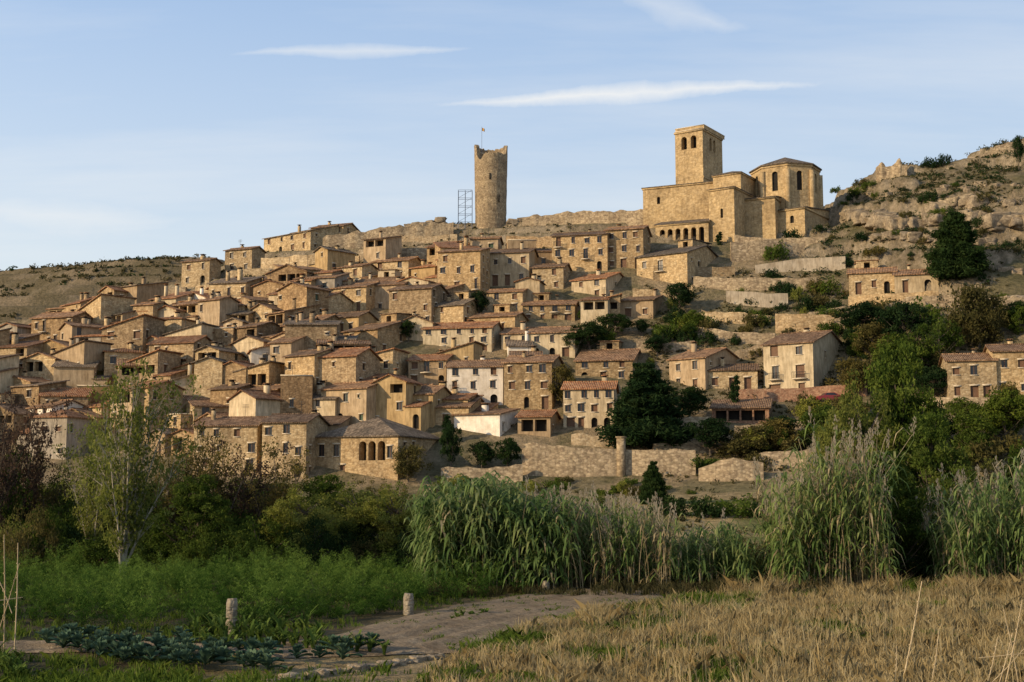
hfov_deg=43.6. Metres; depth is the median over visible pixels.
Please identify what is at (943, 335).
deciduous tree
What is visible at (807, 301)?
shrub
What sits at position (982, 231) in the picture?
shrub
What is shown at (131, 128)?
sky
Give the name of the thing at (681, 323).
shrub
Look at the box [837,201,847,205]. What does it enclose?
shrub
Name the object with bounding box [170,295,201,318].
village house
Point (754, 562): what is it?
riverside bush
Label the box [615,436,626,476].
stone gate pillar
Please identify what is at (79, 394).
village house
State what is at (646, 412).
pine tree
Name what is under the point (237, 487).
riverside tree
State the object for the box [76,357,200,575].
poplar tree
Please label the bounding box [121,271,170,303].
village house
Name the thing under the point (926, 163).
shrub
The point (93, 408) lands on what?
village house
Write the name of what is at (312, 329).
village house
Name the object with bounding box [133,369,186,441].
village house
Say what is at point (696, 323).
shrub
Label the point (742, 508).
hedge bush
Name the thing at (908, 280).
row house
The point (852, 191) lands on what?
shrub
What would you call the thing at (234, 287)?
village house
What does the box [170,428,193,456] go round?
village house
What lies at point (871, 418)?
deciduous tree
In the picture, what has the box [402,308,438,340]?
village house
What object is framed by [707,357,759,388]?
stone house
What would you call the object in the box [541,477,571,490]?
shrub
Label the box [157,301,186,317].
village house
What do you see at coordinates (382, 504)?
riverside tree
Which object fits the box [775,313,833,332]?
stone terrace wall
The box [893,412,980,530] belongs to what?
riverside tree
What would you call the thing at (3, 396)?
village house
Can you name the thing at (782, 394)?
brick garden wall
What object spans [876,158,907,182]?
summit ruin
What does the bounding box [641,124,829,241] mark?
church
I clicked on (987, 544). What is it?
giant reed bed
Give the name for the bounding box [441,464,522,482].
stone retaining wall
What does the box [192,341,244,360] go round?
village house
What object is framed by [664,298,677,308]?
shrub
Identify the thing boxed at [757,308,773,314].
shrub
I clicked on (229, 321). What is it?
village house
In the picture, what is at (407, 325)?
evergreen oak tree
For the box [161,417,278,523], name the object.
riverside tree
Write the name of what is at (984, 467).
riverside tree
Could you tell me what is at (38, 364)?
village house
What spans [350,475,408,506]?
riverside tree
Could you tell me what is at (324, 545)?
riverside bush
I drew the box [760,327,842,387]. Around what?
apartment house
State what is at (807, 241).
stone terrace wall
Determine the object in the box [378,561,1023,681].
dry grass
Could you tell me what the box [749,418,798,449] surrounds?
olive tree
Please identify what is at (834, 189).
shrub
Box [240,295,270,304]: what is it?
village house
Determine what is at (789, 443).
olive tree
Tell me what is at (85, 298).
village house
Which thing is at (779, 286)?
shrub
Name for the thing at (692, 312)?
deciduous tree
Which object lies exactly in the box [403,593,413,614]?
stone post
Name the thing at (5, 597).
cane trellis
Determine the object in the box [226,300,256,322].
village house
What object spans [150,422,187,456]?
village house
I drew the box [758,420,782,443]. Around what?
olive tree
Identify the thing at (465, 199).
scaffold tower
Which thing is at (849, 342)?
evergreen oak tree
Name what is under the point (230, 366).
village house
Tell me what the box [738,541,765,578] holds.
riverside bush
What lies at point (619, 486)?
shrub
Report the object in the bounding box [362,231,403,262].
village house
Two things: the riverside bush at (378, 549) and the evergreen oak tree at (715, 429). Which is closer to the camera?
the riverside bush at (378, 549)
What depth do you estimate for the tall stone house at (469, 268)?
233.75 m
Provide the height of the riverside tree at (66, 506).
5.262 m
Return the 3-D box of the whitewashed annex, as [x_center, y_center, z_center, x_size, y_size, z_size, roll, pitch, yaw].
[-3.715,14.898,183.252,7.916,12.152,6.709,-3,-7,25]
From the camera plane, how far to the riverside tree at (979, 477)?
64.20 m
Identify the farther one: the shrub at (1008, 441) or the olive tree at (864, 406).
the olive tree at (864, 406)
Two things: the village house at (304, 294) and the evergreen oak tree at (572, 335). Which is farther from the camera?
the village house at (304, 294)
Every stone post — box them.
[225,598,237,634]
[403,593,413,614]
[541,580,548,591]
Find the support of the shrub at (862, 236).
on the ground at (44, 296)
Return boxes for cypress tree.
[441,415,453,435]
[715,231,722,244]
[728,375,740,402]
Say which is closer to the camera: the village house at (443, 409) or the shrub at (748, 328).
the village house at (443, 409)
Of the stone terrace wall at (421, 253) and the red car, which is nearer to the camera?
the red car
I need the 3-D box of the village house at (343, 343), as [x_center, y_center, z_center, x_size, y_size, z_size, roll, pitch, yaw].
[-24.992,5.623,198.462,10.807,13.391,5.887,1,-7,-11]
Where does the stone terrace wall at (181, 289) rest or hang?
on the ground at (44, 296)
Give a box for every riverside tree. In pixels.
[0,390,72,530]
[0,395,38,530]
[0,439,33,532]
[18,445,78,521]
[37,484,75,514]
[45,474,113,537]
[101,483,174,531]
[144,432,226,553]
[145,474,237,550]
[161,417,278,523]
[205,436,295,526]
[225,478,265,511]
[228,445,309,528]
[246,482,312,518]
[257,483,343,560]
[295,474,360,513]
[319,481,404,545]
[349,483,423,563]
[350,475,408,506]
[392,474,449,509]
[539,492,586,534]
[574,488,641,538]
[804,408,843,507]
[812,369,911,549]
[828,449,945,577]
[840,341,950,555]
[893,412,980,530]
[913,471,972,566]
[948,448,1020,539]
[979,446,1016,535]
[996,438,1023,528]
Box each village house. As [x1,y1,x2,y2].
[0,315,30,333]
[0,327,12,344]
[0,332,45,365]
[0,353,22,392]
[0,392,16,403]
[0,403,35,444]
[7,380,69,405]
[9,333,42,341]
[12,370,49,384]
[17,404,92,459]
[19,343,60,380]
[25,390,85,413]
[29,309,93,339]
[38,387,94,405]
[43,338,68,352]
[45,296,79,311]
[48,338,113,371]
[51,360,111,387]
[58,316,104,343]
[59,288,95,311]
[69,405,116,440]
[73,333,114,342]
[77,293,137,324]
[77,385,117,401]
[82,401,109,416]
[98,279,132,295]
[99,313,166,353]
[102,342,145,384]
[103,316,112,325]
[107,384,147,442]
[111,306,135,321]
[116,359,152,385]
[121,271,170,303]
[126,344,187,381]
[130,295,168,316]
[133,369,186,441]
[146,332,167,353]
[146,335,211,364]
[148,284,199,304]
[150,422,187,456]
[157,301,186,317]
[161,311,195,332]
[162,318,219,340]
[163,413,191,429]
[169,363,193,411]
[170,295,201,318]
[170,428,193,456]
[171,358,194,374]
[183,395,228,423]
[185,291,240,325]
[190,286,214,299]
[191,353,227,397]
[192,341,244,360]
[192,411,228,427]
[206,267,264,298]
[207,379,255,405]
[213,323,237,344]
[220,317,250,326]
[222,360,254,383]
[223,345,246,360]
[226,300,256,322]
[226,383,283,415]
[228,326,275,359]
[232,352,284,385]
[234,312,282,340]
[237,297,246,310]
[237,345,269,364]
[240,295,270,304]
[246,384,280,392]
[250,258,313,295]
[250,295,282,321]
[251,273,284,297]
[262,256,322,280]
[265,298,322,324]
[266,276,321,304]
[267,320,306,362]
[269,331,284,340]
[275,280,331,314]
[280,311,319,330]
[280,365,313,412]
[282,344,334,392]
[283,311,357,349]
[287,269,317,284]
[293,272,351,287]
[302,340,387,385]
[306,309,340,319]
[309,245,357,269]
[311,268,354,283]
[312,380,338,415]
[316,334,370,347]
[318,376,379,424]
[320,284,354,313]
[323,415,351,430]
[331,310,379,333]
[336,261,379,282]
[355,269,404,282]
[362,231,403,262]
[370,368,431,431]
[371,346,410,374]
[374,276,408,308]
[396,276,435,284]
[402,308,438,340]
[409,259,436,278]
[413,381,452,427]
[424,259,437,282]
[425,240,463,264]
[433,236,479,265]
[433,290,484,322]
[433,337,484,359]
[435,395,483,425]
[442,387,499,410]
[444,284,464,299]
[468,228,503,249]
[469,304,529,330]
[505,239,551,263]
[505,329,533,355]
[509,340,542,354]
[513,274,546,300]
[578,296,611,326]
[596,287,621,321]
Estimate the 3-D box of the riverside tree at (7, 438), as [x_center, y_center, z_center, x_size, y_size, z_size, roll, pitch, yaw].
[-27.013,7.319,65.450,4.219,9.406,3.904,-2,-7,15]
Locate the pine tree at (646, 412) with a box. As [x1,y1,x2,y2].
[594,362,703,449]
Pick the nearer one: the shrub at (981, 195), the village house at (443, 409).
the village house at (443, 409)
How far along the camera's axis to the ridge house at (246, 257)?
265.20 m
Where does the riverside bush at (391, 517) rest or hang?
on the ground at (44, 296)
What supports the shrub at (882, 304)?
on the ground at (44, 296)
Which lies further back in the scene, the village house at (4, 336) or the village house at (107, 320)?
the village house at (107, 320)
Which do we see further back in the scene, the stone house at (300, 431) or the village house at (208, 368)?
the village house at (208, 368)
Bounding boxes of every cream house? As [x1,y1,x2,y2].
[421,319,502,351]
[561,375,618,427]
[569,269,624,295]
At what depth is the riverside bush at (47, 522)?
63.28 m
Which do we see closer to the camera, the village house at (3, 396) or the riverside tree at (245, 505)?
the riverside tree at (245, 505)
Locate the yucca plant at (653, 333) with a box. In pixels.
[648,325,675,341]
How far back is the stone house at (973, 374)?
176.50 m
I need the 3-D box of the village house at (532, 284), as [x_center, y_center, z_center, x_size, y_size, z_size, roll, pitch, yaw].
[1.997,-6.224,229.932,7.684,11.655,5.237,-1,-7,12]
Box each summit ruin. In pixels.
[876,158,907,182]
[976,138,1023,157]
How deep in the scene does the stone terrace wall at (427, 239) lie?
270.26 m
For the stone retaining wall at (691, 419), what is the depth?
180.36 m
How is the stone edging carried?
on the ground at (44, 296)
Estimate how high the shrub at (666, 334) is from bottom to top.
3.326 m
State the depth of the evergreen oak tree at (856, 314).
200.40 m
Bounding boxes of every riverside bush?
[0,503,62,571]
[0,514,46,561]
[12,523,90,563]
[20,509,70,569]
[24,503,84,551]
[37,539,127,573]
[67,513,112,538]
[68,533,169,571]
[88,530,156,561]
[104,527,170,568]
[131,544,197,569]
[164,543,229,571]
[172,521,255,569]
[177,514,273,567]
[191,521,231,563]
[206,508,261,531]
[223,514,304,568]
[266,504,346,568]
[284,512,342,569]
[319,520,380,564]
[333,513,377,542]
[335,538,395,568]
[348,511,414,559]
[359,537,416,568]
[372,494,414,550]
[384,532,420,569]
[719,537,765,579]
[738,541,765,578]
[740,548,806,581]
[870,541,940,580]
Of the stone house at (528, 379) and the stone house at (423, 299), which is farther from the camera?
the stone house at (423, 299)
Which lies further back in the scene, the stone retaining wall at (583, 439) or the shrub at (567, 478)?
the stone retaining wall at (583, 439)
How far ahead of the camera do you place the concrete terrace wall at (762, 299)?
219.96 m
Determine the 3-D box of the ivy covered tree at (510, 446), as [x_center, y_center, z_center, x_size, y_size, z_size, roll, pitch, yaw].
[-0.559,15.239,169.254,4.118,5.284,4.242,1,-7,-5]
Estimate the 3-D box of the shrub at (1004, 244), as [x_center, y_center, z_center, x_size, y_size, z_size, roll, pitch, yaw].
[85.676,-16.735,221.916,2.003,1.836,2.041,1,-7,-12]
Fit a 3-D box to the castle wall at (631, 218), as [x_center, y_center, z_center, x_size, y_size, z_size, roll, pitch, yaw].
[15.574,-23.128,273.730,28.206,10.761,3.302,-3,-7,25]
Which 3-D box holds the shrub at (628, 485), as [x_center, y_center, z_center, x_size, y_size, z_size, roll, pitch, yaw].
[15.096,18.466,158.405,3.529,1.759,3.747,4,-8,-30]
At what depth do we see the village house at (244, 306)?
225.46 m
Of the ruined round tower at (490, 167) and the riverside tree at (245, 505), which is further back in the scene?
the ruined round tower at (490, 167)
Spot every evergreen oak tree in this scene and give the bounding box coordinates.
[400,320,417,341]
[470,290,488,312]
[559,329,583,348]
[570,321,609,348]
[591,313,634,337]
[632,319,649,335]
[642,335,672,356]
[663,282,696,310]
[671,386,709,416]
[683,417,734,456]
[760,415,803,435]
[831,300,886,330]
[843,335,867,346]
[873,352,903,375]
[874,301,935,343]
[911,365,947,396]
[911,409,957,440]
[997,300,1023,327]
[1012,135,1023,166]
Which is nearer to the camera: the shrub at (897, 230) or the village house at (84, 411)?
the village house at (84, 411)
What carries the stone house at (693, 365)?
on the ground at (44, 296)
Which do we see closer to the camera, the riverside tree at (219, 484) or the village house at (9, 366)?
the riverside tree at (219, 484)
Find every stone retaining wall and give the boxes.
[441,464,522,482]
[522,442,616,476]
[571,432,640,447]
[625,449,695,475]
[653,440,728,454]
[680,416,710,427]
[698,458,763,481]
[734,421,808,435]
[759,448,812,468]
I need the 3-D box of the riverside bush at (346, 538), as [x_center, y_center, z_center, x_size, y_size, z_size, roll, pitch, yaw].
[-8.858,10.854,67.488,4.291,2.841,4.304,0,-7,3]
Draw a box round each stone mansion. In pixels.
[550,229,609,272]
[603,224,651,268]
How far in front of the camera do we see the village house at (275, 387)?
189.17 m
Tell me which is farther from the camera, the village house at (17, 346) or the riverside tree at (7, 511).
the village house at (17, 346)
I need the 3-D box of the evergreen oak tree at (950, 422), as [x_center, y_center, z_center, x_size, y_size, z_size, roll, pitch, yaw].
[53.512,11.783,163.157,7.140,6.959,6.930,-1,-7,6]
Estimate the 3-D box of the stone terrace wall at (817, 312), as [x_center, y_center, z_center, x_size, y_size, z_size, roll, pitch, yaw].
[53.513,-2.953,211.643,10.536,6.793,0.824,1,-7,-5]
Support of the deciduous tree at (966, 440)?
on the ground at (44, 296)
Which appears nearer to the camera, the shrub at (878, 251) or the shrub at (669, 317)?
the shrub at (669, 317)
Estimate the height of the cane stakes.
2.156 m
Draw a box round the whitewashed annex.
[451,403,520,436]
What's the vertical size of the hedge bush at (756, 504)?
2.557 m
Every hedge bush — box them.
[648,493,690,517]
[683,494,722,518]
[711,493,768,518]
[745,497,775,516]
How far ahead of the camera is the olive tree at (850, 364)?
186.14 m
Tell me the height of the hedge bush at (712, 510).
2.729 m
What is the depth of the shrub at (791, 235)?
248.23 m
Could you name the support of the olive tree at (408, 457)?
on the ground at (44, 296)
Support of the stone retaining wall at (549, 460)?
on the ground at (44, 296)
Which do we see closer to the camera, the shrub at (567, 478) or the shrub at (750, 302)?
the shrub at (567, 478)
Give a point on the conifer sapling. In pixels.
(653, 482)
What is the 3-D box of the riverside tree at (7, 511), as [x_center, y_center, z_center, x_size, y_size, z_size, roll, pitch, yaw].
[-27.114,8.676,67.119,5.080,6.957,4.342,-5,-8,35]
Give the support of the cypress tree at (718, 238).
on the ground at (44, 296)
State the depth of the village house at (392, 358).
195.32 m
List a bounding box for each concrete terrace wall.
[726,291,787,307]
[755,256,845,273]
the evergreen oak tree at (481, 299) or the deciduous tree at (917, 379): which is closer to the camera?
the deciduous tree at (917, 379)
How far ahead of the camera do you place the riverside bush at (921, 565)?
53.61 m
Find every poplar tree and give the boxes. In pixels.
[51,421,120,545]
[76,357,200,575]
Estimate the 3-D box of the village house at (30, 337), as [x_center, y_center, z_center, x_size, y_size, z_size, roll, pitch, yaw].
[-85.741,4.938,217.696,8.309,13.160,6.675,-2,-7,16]
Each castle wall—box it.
[323,222,452,248]
[522,209,642,226]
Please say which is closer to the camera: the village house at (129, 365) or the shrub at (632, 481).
the shrub at (632, 481)
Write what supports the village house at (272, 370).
on the ground at (44, 296)
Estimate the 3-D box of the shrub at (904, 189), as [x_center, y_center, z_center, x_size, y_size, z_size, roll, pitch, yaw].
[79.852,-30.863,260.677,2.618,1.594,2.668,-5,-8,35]
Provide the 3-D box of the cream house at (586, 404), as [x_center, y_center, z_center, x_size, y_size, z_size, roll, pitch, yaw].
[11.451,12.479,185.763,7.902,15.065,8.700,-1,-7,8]
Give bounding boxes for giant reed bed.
[398,470,594,590]
[524,483,689,589]
[649,507,767,584]
[746,406,915,587]
[899,447,1023,583]
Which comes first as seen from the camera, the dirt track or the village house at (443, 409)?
the dirt track
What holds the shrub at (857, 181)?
on the ground at (44, 296)
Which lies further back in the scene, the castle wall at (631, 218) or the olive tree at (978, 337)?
the castle wall at (631, 218)
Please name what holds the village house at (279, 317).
on the ground at (44, 296)
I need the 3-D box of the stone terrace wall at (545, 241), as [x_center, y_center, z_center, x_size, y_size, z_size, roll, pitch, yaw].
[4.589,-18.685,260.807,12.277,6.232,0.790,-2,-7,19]
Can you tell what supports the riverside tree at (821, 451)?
on the ground at (44, 296)
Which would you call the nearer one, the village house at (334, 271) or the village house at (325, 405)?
the village house at (325, 405)
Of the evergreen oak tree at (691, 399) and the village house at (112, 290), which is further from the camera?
the village house at (112, 290)
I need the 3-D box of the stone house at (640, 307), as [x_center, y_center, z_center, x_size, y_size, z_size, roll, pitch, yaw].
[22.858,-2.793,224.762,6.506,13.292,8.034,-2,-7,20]
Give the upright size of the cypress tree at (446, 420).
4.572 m
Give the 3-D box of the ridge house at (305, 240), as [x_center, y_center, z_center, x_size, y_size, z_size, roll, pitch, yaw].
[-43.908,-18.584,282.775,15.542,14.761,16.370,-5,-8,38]
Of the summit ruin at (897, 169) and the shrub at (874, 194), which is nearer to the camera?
the shrub at (874, 194)
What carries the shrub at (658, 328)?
on the ground at (44, 296)
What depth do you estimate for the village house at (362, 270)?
243.96 m
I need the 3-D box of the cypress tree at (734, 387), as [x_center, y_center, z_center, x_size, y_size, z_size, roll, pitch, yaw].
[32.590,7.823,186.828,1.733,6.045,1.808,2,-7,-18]
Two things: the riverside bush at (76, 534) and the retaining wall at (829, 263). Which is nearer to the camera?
the riverside bush at (76, 534)
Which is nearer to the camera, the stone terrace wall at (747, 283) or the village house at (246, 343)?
the village house at (246, 343)
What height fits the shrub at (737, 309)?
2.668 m
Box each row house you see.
[846,259,897,296]
[892,264,938,292]
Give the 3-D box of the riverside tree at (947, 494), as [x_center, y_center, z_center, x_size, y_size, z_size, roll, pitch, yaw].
[19.603,8.445,57.460,3.890,5.244,3.876,1,-7,-6]
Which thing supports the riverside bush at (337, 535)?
on the ground at (44, 296)
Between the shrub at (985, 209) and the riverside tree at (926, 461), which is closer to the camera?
the riverside tree at (926, 461)
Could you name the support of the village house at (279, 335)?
on the ground at (44, 296)
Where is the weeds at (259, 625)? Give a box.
[0,606,488,679]
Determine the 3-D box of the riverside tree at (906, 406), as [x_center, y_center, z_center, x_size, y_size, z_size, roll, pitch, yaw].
[19.191,6.005,63.517,5.798,12.300,5.857,5,-8,-37]
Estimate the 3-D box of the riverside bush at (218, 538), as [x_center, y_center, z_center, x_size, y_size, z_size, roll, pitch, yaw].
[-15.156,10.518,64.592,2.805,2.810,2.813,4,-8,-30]
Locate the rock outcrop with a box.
[404,181,1023,317]
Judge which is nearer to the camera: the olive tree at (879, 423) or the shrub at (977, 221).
the olive tree at (879, 423)
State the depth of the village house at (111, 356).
205.03 m
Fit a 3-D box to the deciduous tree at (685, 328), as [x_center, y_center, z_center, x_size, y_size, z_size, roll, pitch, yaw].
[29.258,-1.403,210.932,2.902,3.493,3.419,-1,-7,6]
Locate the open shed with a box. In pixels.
[709,398,772,423]
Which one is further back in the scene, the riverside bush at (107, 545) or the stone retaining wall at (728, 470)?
the stone retaining wall at (728, 470)
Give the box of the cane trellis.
[0,534,22,649]
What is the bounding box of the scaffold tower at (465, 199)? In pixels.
[458,190,472,223]
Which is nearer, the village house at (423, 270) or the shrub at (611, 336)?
the shrub at (611, 336)
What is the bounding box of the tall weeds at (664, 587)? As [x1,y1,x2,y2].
[378,567,1019,597]
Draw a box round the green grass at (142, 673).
[0,567,1022,681]
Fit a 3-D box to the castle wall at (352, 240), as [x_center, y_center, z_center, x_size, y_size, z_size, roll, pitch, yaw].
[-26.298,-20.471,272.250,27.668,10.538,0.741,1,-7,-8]
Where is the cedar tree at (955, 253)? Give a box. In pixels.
[921,210,994,279]
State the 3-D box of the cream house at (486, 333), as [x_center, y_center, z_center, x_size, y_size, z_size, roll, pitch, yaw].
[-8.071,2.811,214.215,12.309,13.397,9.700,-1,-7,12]
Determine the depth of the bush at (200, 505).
64.59 m
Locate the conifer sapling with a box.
[633,461,668,504]
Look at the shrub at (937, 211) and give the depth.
237.35 m
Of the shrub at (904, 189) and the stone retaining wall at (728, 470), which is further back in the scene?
the shrub at (904, 189)
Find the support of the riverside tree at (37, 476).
on the ground at (44, 296)
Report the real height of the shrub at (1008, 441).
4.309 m
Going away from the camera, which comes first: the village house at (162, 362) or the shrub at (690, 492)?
the shrub at (690, 492)
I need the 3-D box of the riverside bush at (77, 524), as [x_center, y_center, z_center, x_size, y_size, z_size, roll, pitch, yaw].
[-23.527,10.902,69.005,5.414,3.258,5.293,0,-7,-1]
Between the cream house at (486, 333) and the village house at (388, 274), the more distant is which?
the village house at (388, 274)
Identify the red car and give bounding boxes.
[816,392,840,401]
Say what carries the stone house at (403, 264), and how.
on the ground at (44, 296)
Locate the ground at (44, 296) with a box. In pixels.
[0,144,1023,681]
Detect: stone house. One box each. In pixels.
[191,408,267,475]
[259,401,330,478]
[325,274,379,310]
[340,313,419,351]
[369,253,421,277]
[386,281,449,321]
[406,349,453,384]
[436,241,491,294]
[486,288,527,311]
[490,241,538,286]
[499,321,581,357]
[501,347,564,408]
[520,291,579,320]
[530,257,571,288]
[573,340,640,379]
[620,289,662,318]
[666,341,739,389]
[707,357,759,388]
[938,348,998,397]
[983,339,1023,394]
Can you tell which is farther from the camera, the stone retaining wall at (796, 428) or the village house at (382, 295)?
the village house at (382, 295)
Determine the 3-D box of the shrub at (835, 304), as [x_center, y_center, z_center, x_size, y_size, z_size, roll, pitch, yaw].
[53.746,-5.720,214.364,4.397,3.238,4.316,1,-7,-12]
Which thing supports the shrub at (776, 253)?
on the ground at (44, 296)
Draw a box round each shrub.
[448,473,468,484]
[520,480,543,491]
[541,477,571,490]
[554,475,574,482]
[595,326,616,343]
[598,488,614,495]
[609,480,629,493]
[615,481,631,494]
[619,483,640,494]
[620,476,639,484]
[632,487,641,495]
[651,319,682,337]
[655,329,673,342]
[662,305,685,323]
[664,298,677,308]
[674,312,705,326]
[674,325,697,341]
[678,318,686,328]
[685,489,696,494]
[687,311,718,327]
[690,454,718,469]
[694,329,719,345]
[696,318,719,333]
[712,439,765,457]
[729,333,740,344]
[733,304,748,313]
[736,324,753,331]
[742,310,765,328]
[744,296,758,304]
[744,451,774,469]
[748,308,762,314]
[748,348,762,356]
[752,311,773,327]
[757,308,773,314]
[762,239,789,260]
[764,268,784,277]
[767,280,789,291]
[773,302,788,310]
[776,281,796,297]
[781,327,793,332]
[782,227,803,237]
[789,285,807,301]
[793,295,819,311]
[794,391,825,412]
[799,307,808,313]
[803,292,828,307]
[806,277,825,294]
[809,275,843,294]
[811,224,826,232]
[815,305,839,316]
[816,319,844,334]
[821,298,844,309]
[826,309,845,318]
[829,185,840,193]
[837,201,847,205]
[840,255,853,265]
[842,324,854,340]
[845,190,861,200]
[845,344,863,357]
[847,182,867,196]
[851,178,867,186]
[853,232,868,242]
[860,351,869,359]
[862,180,877,188]
[862,245,886,257]
[866,296,896,318]
[870,191,879,197]
[889,229,899,235]
[895,295,943,325]
[898,186,908,190]
[899,210,913,217]
[916,191,937,203]
[916,236,930,245]
[919,156,933,167]
[928,351,940,370]
[930,207,946,214]
[931,153,952,168]
[943,206,956,214]
[948,439,1006,466]
[972,214,982,225]
[974,192,993,201]
[974,227,987,236]
[982,207,993,212]
[986,431,1021,457]
[1001,240,1009,247]
[1006,437,1022,461]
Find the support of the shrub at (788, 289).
on the ground at (44, 296)
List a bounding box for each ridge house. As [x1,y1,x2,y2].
[180,254,222,287]
[223,244,266,270]
[263,224,350,251]
[308,221,360,234]
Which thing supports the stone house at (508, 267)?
on the ground at (44, 296)
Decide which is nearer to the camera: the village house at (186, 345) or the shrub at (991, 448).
the shrub at (991, 448)
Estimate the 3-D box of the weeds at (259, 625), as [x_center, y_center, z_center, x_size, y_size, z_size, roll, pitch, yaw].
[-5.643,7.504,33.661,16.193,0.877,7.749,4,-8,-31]
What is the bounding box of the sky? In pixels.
[0,0,1023,270]
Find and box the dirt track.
[0,585,706,657]
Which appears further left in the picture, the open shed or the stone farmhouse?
the stone farmhouse
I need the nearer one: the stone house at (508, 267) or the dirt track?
the dirt track
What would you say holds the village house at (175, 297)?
on the ground at (44, 296)
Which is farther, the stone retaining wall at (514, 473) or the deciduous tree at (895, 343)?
the deciduous tree at (895, 343)
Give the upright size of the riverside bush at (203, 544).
2.920 m
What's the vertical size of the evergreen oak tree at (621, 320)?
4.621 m
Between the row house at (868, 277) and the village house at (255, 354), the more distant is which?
the row house at (868, 277)
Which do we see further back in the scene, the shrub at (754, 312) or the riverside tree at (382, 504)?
the shrub at (754, 312)
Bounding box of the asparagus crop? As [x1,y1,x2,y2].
[0,539,529,632]
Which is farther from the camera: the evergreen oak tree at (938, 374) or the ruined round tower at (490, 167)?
the ruined round tower at (490, 167)
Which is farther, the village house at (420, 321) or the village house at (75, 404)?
the village house at (420, 321)
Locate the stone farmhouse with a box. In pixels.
[315,417,439,480]
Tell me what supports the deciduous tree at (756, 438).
on the ground at (44, 296)
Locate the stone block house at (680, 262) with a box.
[634,237,718,286]
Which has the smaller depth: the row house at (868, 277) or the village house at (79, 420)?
the village house at (79, 420)
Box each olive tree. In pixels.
[96,369,103,374]
[392,443,433,482]
[547,364,575,403]
[727,424,780,453]
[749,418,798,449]
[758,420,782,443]
[766,428,806,450]
[824,356,872,393]
[830,395,871,416]
[851,321,892,357]
[870,417,892,441]
[960,312,1003,348]
[989,381,1023,434]
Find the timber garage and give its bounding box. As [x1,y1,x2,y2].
[515,409,561,436]
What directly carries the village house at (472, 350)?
on the ground at (44, 296)
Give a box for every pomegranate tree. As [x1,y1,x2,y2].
[945,284,997,346]
[976,293,1010,341]
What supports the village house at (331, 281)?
on the ground at (44, 296)
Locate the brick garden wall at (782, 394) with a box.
[739,384,866,401]
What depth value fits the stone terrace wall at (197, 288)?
255.13 m
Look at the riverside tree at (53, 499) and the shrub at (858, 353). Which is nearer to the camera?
the riverside tree at (53, 499)
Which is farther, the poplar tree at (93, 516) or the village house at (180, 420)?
the village house at (180, 420)
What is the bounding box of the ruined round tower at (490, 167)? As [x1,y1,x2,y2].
[474,145,507,228]
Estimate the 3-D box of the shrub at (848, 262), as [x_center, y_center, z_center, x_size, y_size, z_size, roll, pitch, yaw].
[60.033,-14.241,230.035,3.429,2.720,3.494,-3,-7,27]
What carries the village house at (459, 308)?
on the ground at (44, 296)
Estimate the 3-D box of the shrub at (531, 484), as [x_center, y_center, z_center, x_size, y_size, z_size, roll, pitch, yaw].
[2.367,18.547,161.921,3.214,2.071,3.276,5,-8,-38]
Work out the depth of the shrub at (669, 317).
217.60 m
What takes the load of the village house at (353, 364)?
on the ground at (44, 296)
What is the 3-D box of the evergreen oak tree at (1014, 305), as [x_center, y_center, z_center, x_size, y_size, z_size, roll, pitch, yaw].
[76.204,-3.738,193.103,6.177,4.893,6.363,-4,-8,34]
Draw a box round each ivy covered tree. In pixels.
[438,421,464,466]
[465,440,497,467]
[493,437,521,466]
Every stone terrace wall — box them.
[168,287,186,293]
[195,284,208,292]
[225,268,269,277]
[261,254,359,268]
[359,248,426,261]
[398,234,457,242]
[506,236,551,248]
[633,286,692,301]
[636,341,691,352]
[653,266,734,280]
[693,276,815,290]
[697,326,775,343]
[701,310,772,323]
[730,240,804,262]
[733,343,762,360]
[734,235,824,246]
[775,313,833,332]
[807,304,860,314]
[834,298,905,329]
[848,291,938,305]
[888,332,937,342]
[906,295,959,309]
[923,396,992,408]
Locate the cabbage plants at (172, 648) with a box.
[34,622,390,669]
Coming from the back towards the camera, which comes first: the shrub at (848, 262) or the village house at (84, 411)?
the shrub at (848, 262)
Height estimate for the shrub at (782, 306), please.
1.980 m
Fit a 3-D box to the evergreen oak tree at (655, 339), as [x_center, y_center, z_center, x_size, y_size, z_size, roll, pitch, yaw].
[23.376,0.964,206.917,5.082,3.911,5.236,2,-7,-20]
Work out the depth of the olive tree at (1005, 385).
164.99 m
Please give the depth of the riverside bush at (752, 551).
56.60 m
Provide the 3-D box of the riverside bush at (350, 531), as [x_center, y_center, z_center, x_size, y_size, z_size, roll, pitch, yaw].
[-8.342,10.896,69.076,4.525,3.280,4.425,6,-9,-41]
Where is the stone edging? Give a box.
[266,653,445,681]
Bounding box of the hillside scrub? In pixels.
[0,137,1023,532]
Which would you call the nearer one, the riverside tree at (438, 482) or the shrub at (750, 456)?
the riverside tree at (438, 482)
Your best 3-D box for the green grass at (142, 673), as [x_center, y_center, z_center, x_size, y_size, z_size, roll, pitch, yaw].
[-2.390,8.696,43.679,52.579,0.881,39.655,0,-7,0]
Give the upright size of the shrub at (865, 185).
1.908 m
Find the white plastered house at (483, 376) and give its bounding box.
[444,355,503,404]
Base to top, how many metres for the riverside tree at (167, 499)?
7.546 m
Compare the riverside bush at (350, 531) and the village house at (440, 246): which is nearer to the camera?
the riverside bush at (350, 531)
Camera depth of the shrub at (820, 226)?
249.03 m
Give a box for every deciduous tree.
[681,323,697,337]
[682,310,703,325]
[730,426,777,454]
[756,426,791,451]
[791,395,837,419]
[796,403,842,447]
[846,328,875,348]
[857,412,879,426]
[869,332,928,374]
[909,313,965,369]
[912,365,933,392]
[943,396,979,417]
[943,406,1000,447]
[945,333,961,351]
[950,446,980,464]
[954,427,993,460]
[970,387,1023,442]
[980,456,1002,471]
[1000,305,1023,334]
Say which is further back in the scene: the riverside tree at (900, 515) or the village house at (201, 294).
the village house at (201, 294)

